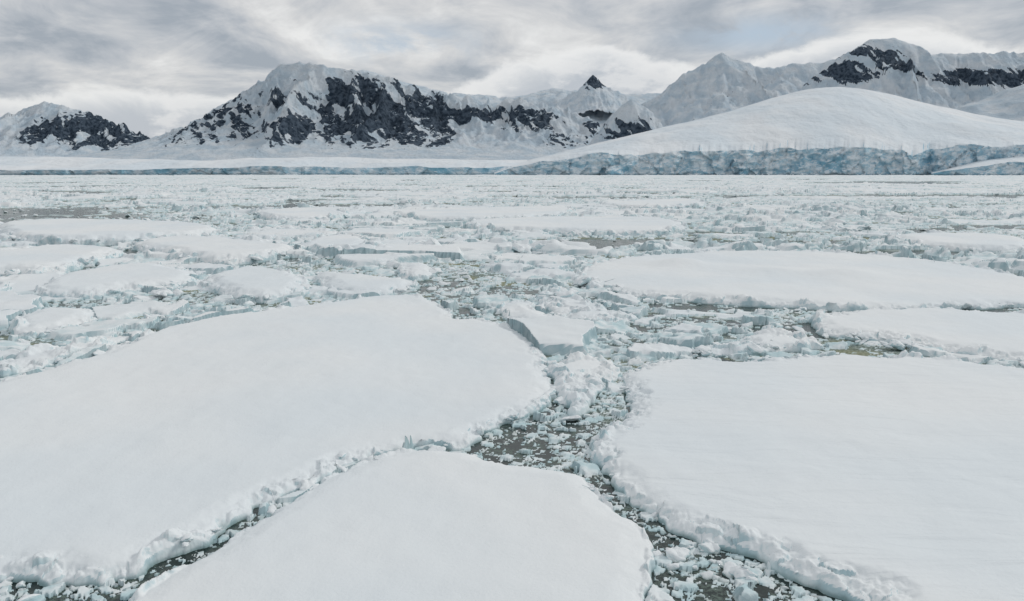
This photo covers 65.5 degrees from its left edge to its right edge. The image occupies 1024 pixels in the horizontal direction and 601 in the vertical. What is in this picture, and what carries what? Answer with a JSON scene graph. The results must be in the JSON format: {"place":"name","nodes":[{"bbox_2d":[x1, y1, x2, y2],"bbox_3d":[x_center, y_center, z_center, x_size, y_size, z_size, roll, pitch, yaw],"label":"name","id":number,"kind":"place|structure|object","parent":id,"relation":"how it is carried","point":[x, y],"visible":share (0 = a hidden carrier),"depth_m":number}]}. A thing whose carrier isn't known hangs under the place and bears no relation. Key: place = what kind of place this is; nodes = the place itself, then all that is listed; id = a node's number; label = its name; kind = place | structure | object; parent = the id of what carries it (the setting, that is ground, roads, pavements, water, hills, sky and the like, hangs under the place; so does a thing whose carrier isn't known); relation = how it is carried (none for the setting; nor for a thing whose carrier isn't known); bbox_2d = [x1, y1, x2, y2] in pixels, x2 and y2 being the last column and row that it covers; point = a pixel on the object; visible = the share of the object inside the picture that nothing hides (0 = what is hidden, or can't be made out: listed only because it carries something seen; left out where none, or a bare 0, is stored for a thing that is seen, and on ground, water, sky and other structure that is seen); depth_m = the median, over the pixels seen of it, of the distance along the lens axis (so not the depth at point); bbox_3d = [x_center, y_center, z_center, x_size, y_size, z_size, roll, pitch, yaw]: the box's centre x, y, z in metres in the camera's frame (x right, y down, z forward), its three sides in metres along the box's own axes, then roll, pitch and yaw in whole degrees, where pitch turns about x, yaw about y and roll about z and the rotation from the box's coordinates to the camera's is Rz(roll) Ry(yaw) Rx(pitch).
{"place":"outdoors","nodes":[
{"label":"outdoors","id":0,"kind":"place"},
{"bbox_2d":[0,101,149,156],"bbox_3d":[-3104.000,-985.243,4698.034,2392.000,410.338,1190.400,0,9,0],"label":"rocky mountain","id":1,"kind":"structure","parent":0,"point":[44,129],"depth_m":4682.95},
{"bbox_2d":[0,156,526,174],"bbox_3d":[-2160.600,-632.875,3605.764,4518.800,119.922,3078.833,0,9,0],"label":"coastal ice shelf","id":2,"kind":"object","parent":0,"point":[10,165],"visible":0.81,"depth_m":2253.12},
{"bbox_2d":[70,61,600,160],"bbox_3d":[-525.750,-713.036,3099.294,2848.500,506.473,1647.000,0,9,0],"label":"rocky mountain","id":3,"kind":"structure","parent":0,"point":[299,109],"depth_m":3122.31},
{"bbox_2d":[587,99,663,145],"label":"rock knob","id":4,"kind":"object","parent":3,"relation":"on","point":[630,117],"visible":0.23,"depth_m":2876.34},
{"bbox_2d":[207,70,661,127],"bbox_3d":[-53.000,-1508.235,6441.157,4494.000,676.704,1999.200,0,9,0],"label":"snow mountain","id":5,"kind":"structure","parent":0,"point":[552,97],"depth_m":6170.47},
{"bbox_2d":[0,176,1023,600],"bbox_3d":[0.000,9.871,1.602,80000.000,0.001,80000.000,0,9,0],"label":"sea water","id":6,"kind":"structure","parent":0,"point":[708,592],"depth_m":31.73},
{"bbox_2d":[7,307,97,337],"bbox_3d":[-30.575,1.276,52.494,6.967,1.378,9.783,0,9,0],"label":"ice floe","id":7,"kind":"object","parent":6,"relation":"on","point":[36,323],"visible":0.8,"depth_m":51.25},
{"bbox_2d":[0,244,124,275],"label":"ice floe","id":8,"kind":"object","parent":6,"relation":"on","point":[62,258],"visible":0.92,"depth_m":84.91},
{"bbox_2d":[0,336,128,377],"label":"ice floe","id":9,"kind":"object","parent":6,"relation":"on","point":[40,356],"visible":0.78,"depth_m":42.38},
{"bbox_2d":[0,218,220,245],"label":"ice floe","id":10,"kind":"object","parent":6,"relation":"on","point":[106,232],"visible":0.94,"depth_m":117.74},
{"bbox_2d":[34,263,196,299],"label":"ice floe","id":11,"kind":"object","parent":6,"relation":"on","point":[97,283],"visible":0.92,"depth_m":67.89},
{"bbox_2d":[131,235,294,265],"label":"ice floe","id":12,"kind":"object","parent":6,"relation":"on","point":[214,250],"visible":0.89,"depth_m":92.77},
{"bbox_2d":[203,266,310,303],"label":"ice floe","id":13,"kind":"object","parent":6,"relation":"on","point":[255,281],"visible":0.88,"depth_m":66.37},
{"bbox_2d":[0,293,556,586],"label":"ice floe","id":14,"kind":"object","parent":6,"relation":"on","point":[127,460],"visible":0.99,"depth_m":31.68},
{"bbox_2d":[257,207,351,219],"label":"ice floe","id":15,"kind":"object","parent":6,"relation":"on","point":[292,213],"visible":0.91,"depth_m":167.51},
{"bbox_2d":[301,232,366,247],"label":"ice floe","id":16,"kind":"object","parent":6,"relation":"on","point":[343,238],"visible":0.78,"depth_m":106.20},
{"bbox_2d":[313,270,419,294],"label":"ice floe","id":17,"kind":"object","parent":6,"relation":"on","point":[348,280],"visible":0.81,"depth_m":67.73},
{"bbox_2d":[128,447,655,600],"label":"ice floe","id":18,"kind":"object","parent":6,"relation":"on","point":[404,524],"visible":0.98,"depth_m":20.93},
{"bbox_2d":[396,262,437,280],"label":"ice floe","id":19,"kind":"object","parent":6,"relation":"on","point":[412,271],"visible":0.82,"depth_m":75.63},
{"bbox_2d":[393,205,575,221],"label":"ice floe","id":20,"kind":"object","parent":6,"relation":"on","point":[445,214],"visible":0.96,"depth_m":172.80},
{"bbox_2d":[0,174,1023,600],"bbox_3d":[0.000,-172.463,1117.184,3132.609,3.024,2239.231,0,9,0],"label":"brash ice","id":21,"kind":"structure","parent":6,"relation":"on","point":[768,216],"depth_m":99.64},
{"bbox_2d":[0,182,1023,600],"bbox_3d":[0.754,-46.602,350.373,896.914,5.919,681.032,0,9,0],"label":"loose ice blocks","id":22,"kind":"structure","parent":6,"relation":"on","point":[676,554],"depth_m":58.16},
{"bbox_2d":[499,300,550,320],"bbox_3d":[0.831,0.980,55.627,4.092,0.959,9.720,-2,9,-12],"label":"ice floe","id":23,"kind":"object","parent":6,"relation":"on","point":[520,309],"visible":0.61,"depth_m":55.67},
{"bbox_2d":[467,213,688,235],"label":"ice floe","id":24,"kind":"object","parent":6,"relation":"on","point":[636,225],"visible":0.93,"depth_m":135.76},
{"bbox_2d":[547,351,620,415],"bbox_3d":[3.490,3.889,37.477,4.568,1.032,10.615,0,9,0],"label":"ice floe","id":25,"kind":"object","parent":6,"relation":"on","point":[580,379],"visible":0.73,"depth_m":37.68},
{"bbox_2d":[535,283,637,323],"bbox_3d":[4.169,0.276,58.776,6.407,1.339,16.376,-3,10,-18],"label":"ice floe","id":26,"kind":"object","parent":6,"relation":"on","point":[554,304],"visible":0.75,"depth_m":55.93},
{"bbox_2d":[600,198,705,208],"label":"ice floe","id":27,"kind":"object","parent":6,"relation":"on","point":[657,203],"visible":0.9,"depth_m":221.29},
{"bbox_2d":[706,325,823,355],"bbox_3d":[13.932,2.506,45.425,8.491,1.216,5.038,-5,11,-30],"label":"ice floe","id":28,"kind":"object","parent":6,"relation":"on","point":[791,342],"visible":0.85,"depth_m":44.96},
{"bbox_2d":[575,249,1023,311],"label":"ice floe","id":29,"kind":"object","parent":6,"relation":"on","point":[838,280],"visible":0.98,"depth_m":69.84},
{"bbox_2d":[590,350,1023,600],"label":"ice floe","id":30,"kind":"object","parent":6,"relation":"on","point":[850,477],"visible":0.98,"depth_m":26.09},
{"bbox_2d":[809,303,1023,363],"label":"ice floe","id":31,"kind":"object","parent":6,"relation":"on","point":[997,335],"visible":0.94,"depth_m":48.96},
{"bbox_2d":[886,229,1023,253],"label":"ice floe","id":32,"kind":"object","parent":6,"relation":"on","point":[965,240],"visible":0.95,"depth_m":105.89},
{"bbox_2d":[931,156,1023,174],"bbox_3d":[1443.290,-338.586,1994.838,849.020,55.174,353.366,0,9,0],"label":"ice cap lobe","id":33,"kind":"object","parent":6,"relation":"on","point":[1008,166],"visible":0.88,"depth_m":1878.38},
{"bbox_2d":[0,0,1023,138],"label":"sky","id":34,"kind":"structure","parent":0,"point":[152,67]},
{"bbox_2d":[562,75,629,113],"bbox_3d":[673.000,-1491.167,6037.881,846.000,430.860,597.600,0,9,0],"label":"rocky peak","id":35,"kind":"structure","parent":0,"point":[593,93],"depth_m":5897.55},
{"bbox_2d":[641,52,835,126],"bbox_3d":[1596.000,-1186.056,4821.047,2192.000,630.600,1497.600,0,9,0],"label":"snow peak","id":36,"kind":"structure","parent":0,"point":[721,82],"depth_m":4678.19},
{"bbox_2d":[494,87,1023,174],"bbox_3d":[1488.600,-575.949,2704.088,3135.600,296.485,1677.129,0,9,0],"label":"snow dome glacier","id":37,"kind":"object","parent":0,"point":[836,131],"visible":0.95,"depth_m":2063.00},
{"bbox_2d":[800,38,1023,108],"bbox_3d":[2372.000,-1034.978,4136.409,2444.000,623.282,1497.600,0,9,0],"label":"ice capped mountain","id":38,"kind":"structure","parent":0,"point":[896,67],"depth_m":3925.59},
{"bbox_2d":[956,84,1023,120],"bbox_3d":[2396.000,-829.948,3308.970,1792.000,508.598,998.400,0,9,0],"label":"snow slope","id":39,"kind":"structure","parent":0,"point":[1008,104],"depth_m":3090.52}
]}

